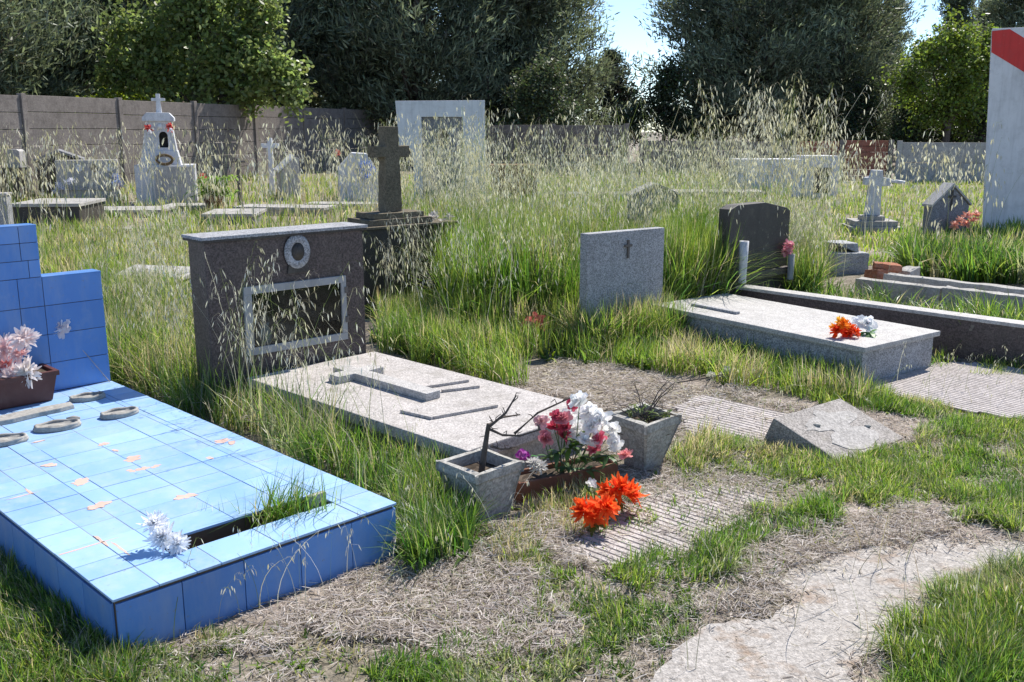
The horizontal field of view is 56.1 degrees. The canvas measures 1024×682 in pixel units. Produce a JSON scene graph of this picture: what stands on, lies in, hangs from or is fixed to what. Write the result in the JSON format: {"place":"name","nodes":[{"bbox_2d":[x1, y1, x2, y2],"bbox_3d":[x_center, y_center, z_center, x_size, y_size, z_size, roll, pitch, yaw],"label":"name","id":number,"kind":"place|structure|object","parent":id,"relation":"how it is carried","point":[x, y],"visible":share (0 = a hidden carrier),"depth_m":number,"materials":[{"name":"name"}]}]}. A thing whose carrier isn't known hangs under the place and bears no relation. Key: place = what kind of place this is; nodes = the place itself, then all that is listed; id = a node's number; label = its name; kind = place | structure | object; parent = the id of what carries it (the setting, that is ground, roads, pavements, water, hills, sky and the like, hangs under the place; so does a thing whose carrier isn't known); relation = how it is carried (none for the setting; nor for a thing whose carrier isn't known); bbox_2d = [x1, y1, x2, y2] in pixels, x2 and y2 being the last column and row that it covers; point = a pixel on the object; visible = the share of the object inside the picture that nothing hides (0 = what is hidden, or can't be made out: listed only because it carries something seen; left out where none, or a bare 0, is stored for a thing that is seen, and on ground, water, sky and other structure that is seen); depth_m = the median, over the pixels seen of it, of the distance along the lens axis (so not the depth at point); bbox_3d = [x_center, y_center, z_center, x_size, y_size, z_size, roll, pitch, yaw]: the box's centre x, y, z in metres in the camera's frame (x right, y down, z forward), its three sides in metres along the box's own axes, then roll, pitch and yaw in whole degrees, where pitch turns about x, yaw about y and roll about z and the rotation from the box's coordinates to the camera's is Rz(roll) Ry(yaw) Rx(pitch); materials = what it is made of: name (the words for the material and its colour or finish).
{"place":"outdoors","nodes":[
{"label":"outdoors","id":0,"kind":"place"},
{"bbox_2d":[0,132,1023,681],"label":"ground","id":1,"kind":"structure","parent":0,"point":[328,670],"depth_m":3.39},
{"bbox_2d":[0,192,13,224],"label":"headstone","id":2,"kind":"object","parent":1,"relation":"on","point":[8,216],"visible":0.57,"depth_m":12.38,"materials":[{"name":"grey stone"}]},
{"bbox_2d":[0,167,25,201],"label":"grey plinth","id":3,"kind":"structure","parent":1,"relation":"on","point":[16,181],"depth_m":19.42,"materials":[{"name":"stone"}]},
{"bbox_2d":[7,149,26,167],"bbox_3d":[-10.122,-3.729,19.614,0.266,0.369,0.250,0,13,0],"label":"stone urn box","id":4,"kind":"object","parent":3,"relation":"on","point":[21,156],"visible":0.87,"depth_m":19.51,"materials":[{"name":"stone"}]},
{"bbox_2d":[0,0,82,92],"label":"conifer tree","id":5,"kind":"object","parent":1,"relation":"on","point":[8,39],"visible":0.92,"depth_m":26.70,"materials":[{"name":"green plant"}]},
{"bbox_2d":[12,198,105,227],"bbox_3d":[-7.076,-1.992,15.050,1.038,0.406,1.160,-1,13,-4],"label":"flat grave","id":6,"kind":"object","parent":1,"relation":"on","point":[73,205],"visible":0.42,"depth_m":14.53,"materials":[{"name":"stone"}]},
{"bbox_2d":[33,149,84,197],"bbox_3d":[-9.727,-3.590,20.716,0.985,1.070,1.020,-5,13,-21],"label":"house tomb","id":7,"kind":"object","parent":1,"relation":"on","point":[51,172],"visible":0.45,"depth_m":20.23,"materials":[{"name":"stone"}]},
{"bbox_2d":[0,0,121,147],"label":"conifer tree","id":8,"kind":"object","parent":1,"relation":"on","point":[31,78],"visible":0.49,"depth_m":29.25,"materials":[{"name":"green plant"}]},
{"bbox_2d":[1,0,169,145],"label":"conifer tree","id":9,"kind":"object","parent":1,"relation":"on","point":[70,67],"visible":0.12,"depth_m":32.41,"materials":[{"name":"green plant"}]},
{"bbox_2d":[55,159,119,203],"bbox_3d":[-8.545,-3.203,19.389,1.141,0.890,0.340,-4,13,-18],"label":"marble headboard","id":10,"kind":"object","parent":1,"relation":"on","point":[79,185],"visible":0.62,"depth_m":19.24,"materials":[{"name":"stone"}]},
{"bbox_2d":[76,86,164,115],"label":"yellow bush","id":11,"kind":"object","parent":1,"relation":"on","point":[109,95],"visible":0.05,"depth_m":29.92,"materials":[{"name":"grey plant"}]},
{"bbox_2d":[104,206,174,217],"bbox_3d":[-6.685,-2.252,16.808,1.327,0.151,0.860,-1,13,-3],"label":"flat grave","id":12,"kind":"object","parent":1,"relation":"on","point":[158,210],"visible":0.3,"depth_m":16.48,"materials":[{"name":"grey stone"}]},
{"bbox_2d":[112,264,190,293],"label":"broken slab","id":13,"kind":"structure","parent":1,"relation":"on","point":[186,274],"depth_m":9.03,"materials":[{"name":"stone"}]},
{"bbox_2d":[51,0,274,144],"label":"conifer tree","id":14,"kind":"object","parent":1,"relation":"on","point":[114,8],"visible":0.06,"depth_m":33.16,"materials":[{"name":"green plant"}]},
{"bbox_2d":[134,94,197,203],"bbox_3d":[-7.043,-3.890,19.495,1.165,2.185,0.860,-4,13,-16],"label":"white shrine","id":15,"kind":"object","parent":1,"relation":"on","point":[159,119],"visible":0.85,"depth_m":19.25,"materials":[{"name":"stone"}]},
{"bbox_2d":[0,93,380,196],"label":"concrete wall","id":16,"kind":"structure","parent":1,"relation":"on","point":[31,110],"depth_m":26.48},
{"bbox_2d":[0,223,395,650],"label":"tiled tomb","id":17,"kind":"object","parent":1,"relation":"on","point":[95,463],"visible":0.93,"depth_m":3.46,"materials":[{"name":"tile"}]},
{"bbox_2d":[0,363,59,409],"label":"planter box","id":18,"kind":"object","parent":17,"relation":"on","point":[15,392],"visible":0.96,"depth_m":4.59,"materials":[{"name":"brown plastic"}]},
{"bbox_2d":[0,324,41,388],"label":"gerbera bunch","id":19,"kind":"object","parent":18,"relation":"in","point":[12,351],"visible":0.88,"depth_m":4.56,"materials":[{"name":"plant"}]},
{"bbox_2d":[54,319,109,381],"bbox_3d":[-2.215,0.055,4.905,0.276,0.371,0.088,-6,14,-25],"label":"single flower","id":20,"kind":"object","parent":17,"relation":"attached to","point":[64,328],"visible":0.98,"depth_m":4.84,"materials":[{"name":"plant"}]},
{"bbox_2d":[136,510,190,555],"bbox_3d":[-1.094,0.612,3.020,0.174,0.142,0.107,7,14,28],"label":"white chrysanthemum","id":21,"kind":"object","parent":17,"relation":"on","point":[160,530],"visible":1,"depth_m":3.01,"materials":[{"name":"plant"}]},
{"bbox_2d":[196,460,367,533],"bbox_3d":[-0.757,0.549,3.307,0.644,0.260,0.441,-6,14,-25],"label":"grass tuft","id":22,"kind":"object","parent":17,"relation":"on","point":[293,506],"visible":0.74,"depth_m":3.33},
{"bbox_2d":[85,0,317,156],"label":"leafy tree","id":23,"kind":"object","parent":1,"relation":"on","point":[204,72],"visible":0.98,"depth_m":28.86,"materials":[{"name":"green plant"}]},
{"bbox_2d":[183,174,240,210],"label":"potted plant","id":24,"kind":"object","parent":1,"relation":"on","point":[206,201],"visible":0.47,"depth_m":17.57,"materials":[{"name":"green plant"}]},
{"bbox_2d":[201,208,266,223],"bbox_3d":[-4.555,-2.045,15.802,0.860,0.183,1.060,-1,13,-5],"label":"flat grave","id":25,"kind":"object","parent":1,"relation":"on","point":[247,212],"visible":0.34,"depth_m":15.34,"materials":[{"name":"grey stone"}]},
{"bbox_2d":[231,158,245,204],"bbox_3d":[-5.334,-3.095,18.794,0.280,0.936,0.090,0,13,0],"label":"cross","id":26,"kind":"object","parent":1,"relation":"on","point":[238,184],"visible":0.65,"depth_m":18.75,"materials":[{"name":"metal"}]},
{"bbox_2d":[138,0,359,153],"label":"conifer tree","id":27,"kind":"object","parent":1,"relation":"on","point":[297,18],"visible":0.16,"depth_m":36.87,"materials":[{"name":"green plant"}]},
{"bbox_2d":[261,138,278,193],"bbox_3d":[-5.440,-3.924,21.700,0.400,1.296,0.070,0,13,0],"label":"cross","id":28,"kind":"object","parent":1,"relation":"on","point":[268,143],"visible":0.54,"depth_m":21.63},
{"bbox_2d":[181,222,367,407],"bbox_3d":[-1.307,-0.156,5.490,1.034,0.965,0.239,-11,17,-42],"label":"niche monument","id":29,"kind":"object","parent":1,"relation":"on","point":[325,254],"visible":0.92,"depth_m":5.37,"materials":[{"name":"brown stone"}]},
{"bbox_2d":[256,316,271,345],"bbox_3d":[-1.401,-0.054,5.416,0.090,0.179,0.090,0,13,0],"label":"vase","id":30,"kind":"object","parent":29,"relation":"on","point":[264,331],"visible":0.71,"depth_m":5.39,"materials":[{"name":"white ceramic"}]},
{"bbox_2d":[242,275,348,355],"bbox_3d":[-1.209,-0.151,5.439,0.657,0.381,0.030,-11,17,-42],"label":"frame","id":31,"kind":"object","parent":29,"relation":"in","point":[247,292],"depth_m":5.42,"materials":[{"name":"stone"}]},
{"bbox_2d":[233,204,336,215],"bbox_3d":[-4.030,-2.326,17.114,1.691,0.164,0.660,2,13,10],"label":"flat grave","id":32,"kind":"object","parent":1,"relation":"on","point":[303,207],"visible":0.49,"depth_m":16.84,"materials":[{"name":"stone"}]},
{"bbox_2d":[273,154,300,199],"bbox_3d":[-4.870,-3.545,20.770,0.453,0.958,0.900,-5,13,-20],"label":"headstone","id":33,"kind":"object","parent":1,"relation":"on","point":[280,182],"visible":0.49,"depth_m":20.43,"materials":[{"name":"stone"}]},
{"bbox_2d":[305,201,378,209],"bbox_3d":[-3.109,-2.569,18.292,1.575,0.127,0.560,1,13,4],"label":"flat grave","id":34,"kind":"object","parent":1,"relation":"on","point":[337,203],"visible":0.15,"depth_m":18.09,"materials":[{"name":"stone"}]},
{"bbox_2d":[338,152,378,201],"bbox_3d":[-3.154,-3.335,19.662,0.795,1.029,0.751,-2,13,-11],"label":"arched tomb","id":35,"kind":"object","parent":1,"relation":"on","point":[348,188],"visible":0.45,"depth_m":19.34,"materials":[{"name":"white stone"}]},
{"bbox_2d":[273,0,453,148],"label":"conifer tree","id":36,"kind":"object","parent":1,"relation":"on","point":[354,71],"visible":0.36,"depth_m":37.44,"materials":[{"name":"green plant"}]},
{"bbox_2d":[348,126,457,318],"bbox_3d":[-0.963,-1.003,8.000,0.953,1.532,0.460,-10,16,-39],"label":"cross monument","id":37,"kind":"object","parent":1,"relation":"on","point":[388,151],"visible":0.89,"depth_m":7.81,"materials":[{"name":"stone"}]},
{"bbox_2d":[293,0,519,126],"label":"conifer tree","id":38,"kind":"object","parent":1,"relation":"on","point":[409,67],"visible":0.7,"depth_m":37.02,"materials":[{"name":"green plant"}]},
{"bbox_2d":[247,352,585,467],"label":"cross slab","id":39,"kind":"structure","parent":1,"relation":"on","point":[456,409],"depth_m":4.73,"materials":[{"name":"stone"}]},
{"bbox_2d":[395,100,484,204],"bbox_3d":[-1.100,-2.757,14.983,1.361,1.929,0.400,-1,13,-3],"label":"white monument","id":40,"kind":"object","parent":1,"relation":"on","point":[410,111],"visible":0.42,"depth_m":14.68,"materials":[{"name":"grey stone"}]},
{"bbox_2d":[436,447,524,523],"bbox_3d":[-0.126,0.589,3.807,0.261,0.246,0.258,-11,17,-42],"label":"concrete pot","id":41,"kind":"object","parent":1,"relation":"on","point":[498,477],"visible":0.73,"depth_m":3.75,"materials":[{"name":"concrete"}]},
{"bbox_2d":[477,393,569,472],"bbox_3d":[0.045,0.383,3.786,0.371,0.346,0.156,0,13,0],"label":"dead shrub","id":42,"kind":"object","parent":41,"relation":"in","point":[482,462],"visible":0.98,"depth_m":3.76,"materials":[{"name":"brown plant"}]},
{"bbox_2d":[371,0,614,143],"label":"conifer tree","id":43,"kind":"object","parent":1,"relation":"on","point":[505,52],"visible":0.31,"depth_m":38.67,"materials":[{"name":"green plant"}]},
{"bbox_2d":[382,124,628,175],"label":"concrete wall","id":44,"kind":"structure","parent":1,"relation":"on","point":[508,132],"depth_m":32.51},
{"bbox_2d":[0,164,1023,641],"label":"tall grass","id":45,"kind":"structure","parent":1,"relation":"on","point":[696,262],"depth_m":6.75,"materials":[{"name":"plant"}]},
{"bbox_2d":[0,343,1023,681],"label":"short grass","id":46,"kind":"structure","parent":1,"relation":"on","point":[972,649],"depth_m":3.08,"materials":[{"name":"plant"}]},
{"bbox_2d":[0,65,1023,673],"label":"wild oats","id":47,"kind":"object","parent":1,"relation":"on","point":[564,183],"visible":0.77,"depth_m":8.95,"materials":[{"name":"plant"}]},
{"bbox_2d":[0,256,1023,681],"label":"ground weeds","id":48,"kind":"object","parent":1,"relation":"on","point":[466,544],"visible":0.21,"depth_m":3.33,"materials":[{"name":"green plant"}]},
{"bbox_2d":[1,356,1023,681],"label":"dry straw","id":49,"kind":"object","parent":1,"relation":"on","point":[395,588],"visible":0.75,"depth_m":3.23,"materials":[{"name":"plant"}]},
{"bbox_2d":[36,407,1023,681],"bbox_3d":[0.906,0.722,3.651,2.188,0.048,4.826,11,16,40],"label":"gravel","id":50,"kind":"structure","parent":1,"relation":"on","point":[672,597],"depth_m":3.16,"materials":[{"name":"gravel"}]},
{"bbox_2d":[519,311,546,330],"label":"red flower","id":51,"kind":"object","parent":1,"relation":"on","point":[539,317],"visible":0.52,"depth_m":6.71,"materials":[{"name":"plant"}]},
{"bbox_2d":[493,50,588,162],"bbox_3d":[1.125,-8.543,36.002,3.752,4.545,2.841,0,13,0],"label":"grey bush","id":52,"kind":"object","parent":1,"relation":"on","point":[536,87],"visible":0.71,"depth_m":35.67,"materials":[{"name":"green plant"}]},
{"bbox_2d":[472,0,645,144],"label":"conifer tree","id":53,"kind":"object","parent":1,"relation":"on","point":[588,75],"visible":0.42,"depth_m":39.93,"materials":[{"name":"green plant"}]},
{"bbox_2d":[513,454,617,503],"bbox_3d":[0.208,0.587,4.106,0.498,0.095,0.150,-7,14,-30],"label":"clay planter","id":54,"kind":"object","parent":1,"relation":"on","point":[547,479],"visible":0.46,"depth_m":4.04,"materials":[{"name":"ceramic"}]},
{"bbox_2d":[515,448,536,459],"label":"violet flower","id":55,"kind":"object","parent":54,"relation":"in","point":[521,454],"visible":0.88,"depth_m":4.14,"materials":[{"name":"purple plant"}]},
{"bbox_2d":[526,457,547,474],"bbox_3d":[0.100,0.504,3.850,0.093,0.087,0.092,0,13,0],"label":"bleached bloom","id":56,"kind":"object","parent":54,"relation":"in","point":[537,463],"visible":0.99,"depth_m":3.83,"materials":[{"name":"plant"}]},
{"bbox_2d":[533,390,632,478],"bbox_3d":[0.296,0.387,4.059,0.416,0.390,0.205,0,13,0],"label":"white pink bouquet","id":57,"kind":"object","parent":54,"relation":"in","point":[565,423],"visible":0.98,"depth_m":4.04,"materials":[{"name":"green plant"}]},
{"bbox_2d":[584,47,654,145],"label":"cedar tree","id":58,"kind":"object","parent":1,"relation":"on","point":[619,93],"visible":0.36,"depth_m":59.38,"materials":[{"name":"green plant"}]},
{"bbox_2d":[608,401,681,470],"bbox_3d":[0.598,0.455,4.355,0.250,0.274,0.248,-14,20,-38],"label":"concrete pot","id":59,"kind":"object","parent":1,"relation":"on","point":[649,444],"visible":0.84,"depth_m":4.29,"materials":[{"name":"concrete"}]},
{"bbox_2d":[604,375,681,423],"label":"dry twigs","id":60,"kind":"object","parent":59,"relation":"in","point":[649,412],"visible":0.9,"depth_m":4.33,"materials":[{"name":"brown plant"}]},
{"bbox_2d":[627,182,680,226],"bbox_3d":[1.655,-1.424,11.366,0.599,0.894,0.260,-3,13,-12],"label":"gable headstone","id":61,"kind":"object","parent":1,"relation":"on","point":[649,194],"visible":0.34,"depth_m":11.21,"materials":[{"name":"grey stone"}]},
{"bbox_2d":[596,46,729,159],"bbox_3d":[6.111,-9.461,39.005,5.397,4.774,2.948,0,13,0],"label":"dark bush","id":62,"kind":"object","parent":1,"relation":"on","point":[663,97],"visible":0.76,"depth_m":38.56,"materials":[{"name":"green plant"}]},
{"bbox_2d":[564,484,775,575],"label":"ribbed paving","id":63,"kind":"structure","parent":1,"relation":"on","point":[636,536],"depth_m":3.69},
{"bbox_2d":[569,491,620,536],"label":"orange flower","id":64,"kind":"object","parent":63,"relation":"on","point":[593,511],"visible":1,"depth_m":3.59,"materials":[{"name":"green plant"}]},
{"bbox_2d":[596,471,649,513],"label":"orange flower","id":65,"kind":"object","parent":63,"relation":"on","point":[623,487],"visible":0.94,"depth_m":3.75,"materials":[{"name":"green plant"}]},
{"bbox_2d":[608,0,798,150],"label":"conifer tree","id":66,"kind":"object","parent":1,"relation":"on","point":[684,8],"visible":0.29,"depth_m":41.20,"materials":[{"name":"green plant"}]},
{"bbox_2d":[676,366,731,388],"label":"fallen white flowers","id":67,"kind":"object","parent":1,"relation":"on","point":[710,375],"visible":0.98,"depth_m":5.74,"materials":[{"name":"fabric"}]},
{"bbox_2d":[638,140,791,178],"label":"boundary wall","id":68,"kind":"structure","parent":1,"relation":"on","point":[696,148],"depth_m":28.51,"materials":[{"name":"concrete"}]},
{"bbox_2d":[673,394,785,438],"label":"ribbed paving","id":69,"kind":"structure","parent":1,"relation":"on","point":[746,425],"depth_m":5.09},
{"bbox_2d":[579,227,939,382],"bbox_3d":[1.594,-0.271,6.386,1.403,0.820,1.880,-9,15,-35],"label":"granite grave","id":70,"kind":"object","parent":1,"relation":"on","point":[615,260],"visible":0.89,"depth_m":6.59,"materials":[{"name":"stone"}]},
{"bbox_2d":[828,315,866,337],"bbox_3d":[2.061,-0.077,5.883,0.246,0.151,0.147,-6,14,-24],"label":"orange bouquet","id":71,"kind":"object","parent":70,"relation":"on","point":[843,327],"visible":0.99,"depth_m":5.87,"materials":[{"name":"plant"}]},
{"bbox_2d":[848,315,877,337],"bbox_3d":[2.194,-0.086,5.959,0.176,0.139,0.218,0,13,0],"label":"white bloom","id":72,"kind":"object","parent":70,"relation":"on","point":[869,322],"visible":0.94,"depth_m":5.98,"materials":[{"name":"plant"}]},
{"bbox_2d":[666,0,862,140],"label":"conifer tree","id":73,"kind":"object","parent":1,"relation":"on","point":[774,13],"visible":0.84,"depth_m":39.21,"materials":[{"name":"green plant"}]},
{"bbox_2d":[728,155,839,197],"bbox_3d":[5.956,-3.611,21.142,2.192,0.927,0.860,-1,13,-4],"label":"wall tomb","id":74,"kind":"object","parent":1,"relation":"on","point":[740,176],"depth_m":20.76,"materials":[{"name":"white stone"}]},
{"bbox_2d":[764,399,903,461],"bbox_3d":[1.575,0.486,4.701,0.626,0.284,0.394,-11,16,-39],"label":"tilted block","id":75,"kind":"object","parent":1,"relation":"on","point":[833,427],"depth_m":4.62,"materials":[{"name":"stone"}]},
{"bbox_2d":[791,140,893,180],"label":"boundary wall","id":76,"kind":"structure","parent":1,"relation":"on","point":[868,148],"depth_m":27.10,"materials":[{"name":"brick"}]},
{"bbox_2d":[823,240,868,275],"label":"broken plinth","id":77,"kind":"structure","parent":1,"relation":"on","point":[859,261],"depth_m":10.01,"materials":[{"name":"grey stone"}]},
{"bbox_2d":[738,0,955,142],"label":"conifer tree","id":78,"kind":"object","parent":1,"relation":"on","point":[864,24],"visible":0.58,"depth_m":40.01,"materials":[{"name":"green plant"}]},
{"bbox_2d":[824,71,889,145],"bbox_3d":[14.042,-8.992,39.000,2.359,3.819,4.317,6,14,27],"label":"dark bush","id":79,"kind":"object","parent":1,"relation":"on","point":[857,119],"visible":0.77,"depth_m":38.53,"materials":[{"name":"green plant"}]},
{"bbox_2d":[717,202,1023,368],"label":"kerbed grave","id":80,"kind":"object","parent":1,"relation":"on","point":[762,224],"visible":0.68,"depth_m":7.03,"materials":[{"name":"grey stone"}]},
{"bbox_2d":[738,241,748,283],"bbox_3d":[1.821,-0.621,7.567,0.076,0.332,0.074,0,13,0],"label":"flower tube","id":81,"kind":"object","parent":80,"relation":"on","point":[743,250],"visible":0.89,"depth_m":7.54,"materials":[{"name":"grey metal"}]},
{"bbox_2d":[786,253,794,279],"bbox_3d":[2.342,-0.623,8.073,0.060,0.218,0.058,0,13,0],"label":"flower tube","id":82,"kind":"object","parent":80,"relation":"on","point":[791,260],"visible":0.98,"depth_m":8.05,"materials":[{"name":"metal"}]},
{"bbox_2d":[781,238,794,256],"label":"pink flowers","id":83,"kind":"object","parent":82,"relation":"in","point":[788,246],"visible":0.95,"depth_m":8.04,"materials":[{"name":"fabric"}]},
{"bbox_2d":[840,170,904,232],"bbox_3d":[5.358,-2.061,14.178,0.797,0.918,0.600,1,13,4],"label":"white cross","id":84,"kind":"object","parent":1,"relation":"on","point":[877,218],"visible":0.86,"depth_m":14.07,"materials":[{"name":"stone"}]},
{"bbox_2d":[864,269,898,279],"bbox_3d":[3.433,-0.554,8.955,0.268,0.235,0.168,0,9,-26],"label":"broken brick","id":85,"kind":"object","parent":1,"relation":"on","point":[874,273],"visible":0.35,"depth_m":8.87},
{"bbox_2d":[872,261,902,271],"bbox_3d":[3.489,-0.693,8.934,0.254,0.078,0.145,4,13,14],"label":"broken brick","id":86,"kind":"object","parent":85,"relation":"on","point":[895,267],"visible":0.94,"depth_m":8.88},
{"bbox_2d":[840,0,932,143],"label":"conifer tree","id":87,"kind":"object","parent":1,"relation":"on","point":[904,38],"visible":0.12,"depth_m":43.59,"materials":[{"name":"green plant"}]},
{"bbox_2d":[898,266,919,275],"bbox_3d":[3.760,-0.585,9.120,0.223,0.228,0.159,-17,21,-37],"label":"rubble chunk","id":88,"kind":"object","parent":1,"relation":"on","point":[910,270],"visible":0.35,"depth_m":9.05,"materials":[{"name":"concrete"}]},
{"bbox_2d":[880,69,953,162],"bbox_3d":[16.107,-8.873,37.935,2.506,4.058,4.587,10,16,37],"label":"dark bush","id":89,"kind":"object","parent":1,"relation":"on","point":[899,135],"visible":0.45,"depth_m":37.37,"materials":[{"name":"green plant"}]},
{"bbox_2d":[872,1,1000,142],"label":"leafy tree","id":90,"kind":"object","parent":1,"relation":"on","point":[959,102],"visible":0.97,"depth_m":35.29,"materials":[{"name":"green plant"}]},
{"bbox_2d":[854,273,1023,314],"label":"kerbstone","id":91,"kind":"object","parent":1,"relation":"on","point":[914,282],"visible":0.51,"depth_m":8.06,"materials":[{"name":"concrete"}]},
{"bbox_2d":[894,141,985,182],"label":"boundary wall","id":92,"kind":"structure","parent":1,"relation":"on","point":[905,150],"depth_m":26.60,"materials":[{"name":"concrete"}]},
{"bbox_2d":[893,0,986,140],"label":"conifer tree","id":93,"kind":"object","parent":1,"relation":"on","point":[966,5],"visible":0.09,"depth_m":47.29,"materials":[{"name":"green plant"}]},
{"bbox_2d":[864,362,1023,419],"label":"ribbed paving","id":94,"kind":"structure","parent":1,"relation":"on","point":[1001,400],"depth_m":5.66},
{"bbox_2d":[922,182,971,235],"bbox_3d":[5.270,-1.484,11.680,0.628,0.875,0.170,-5,13,-21],"label":"gable headstone","id":95,"kind":"object","parent":1,"relation":"on","point":[939,211],"visible":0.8,"depth_m":11.57,"materials":[{"name":"grey stone"}]},
{"bbox_2d":[928,80,987,142],"bbox_3d":[18.413,-8.866,37.377,2.653,4.297,4.857,-8,15,-32],"label":"dark bush","id":96,"kind":"object","parent":1,"relation":"on","point":[979,132],"visible":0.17,"depth_m":37.67,"materials":[{"name":"green plant"}]},
{"bbox_2d":[949,208,981,230],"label":"salmon flowers","id":97,"kind":"object","parent":1,"relation":"on","point":[964,222],"visible":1,"depth_m":11.40,"materials":[{"name":"plant"}]},
{"bbox_2d":[946,0,999,59],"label":"conifer tree","id":98,"kind":"object","parent":1,"relation":"on","point":[984,18],"visible":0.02,"depth_m":54.78,"materials":[{"name":"green plant"}]},
{"bbox_2d":[947,0,1023,142],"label":"conifer tree","id":99,"kind":"object","parent":1,"relation":"on","point":[1003,8],"visible":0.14,"depth_m":43.58,"materials":[{"name":"green plant"}]},
{"bbox_2d":[982,27,1023,228],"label":"white pillar","id":100,"kind":"structure","parent":1,"relation":"on","point":[1006,94],"depth_m":12.83,"materials":[{"name":"paint"}]},
{"bbox_2d":[1004,3,1023,27],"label":"conifer tree","id":101,"kind":"object","parent":1,"relation":"on","point":[1019,17],"visible":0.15,"depth_m":42.46,"materials":[{"name":"green plant"}]},
{"bbox_2d":[489,164,539,203],"bbox_3d":[0.026,-2.722,17.240,0.876,0.883,0.700,-1,13,-5],"label":"gravestone","id":102,"kind":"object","parent":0,"point":[515,173],"depth_m":16.91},
{"bbox_2d":[316,0,980,131],"label":"sky","id":103,"kind":"structure","parent":0,"point":[631,38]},
{"bbox_2d":[650,537,1023,681],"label":"path","id":104,"kind":"structure","parent":0,"point":[714,662],"depth_m":2.96,"materials":[{"name":"concrete"}]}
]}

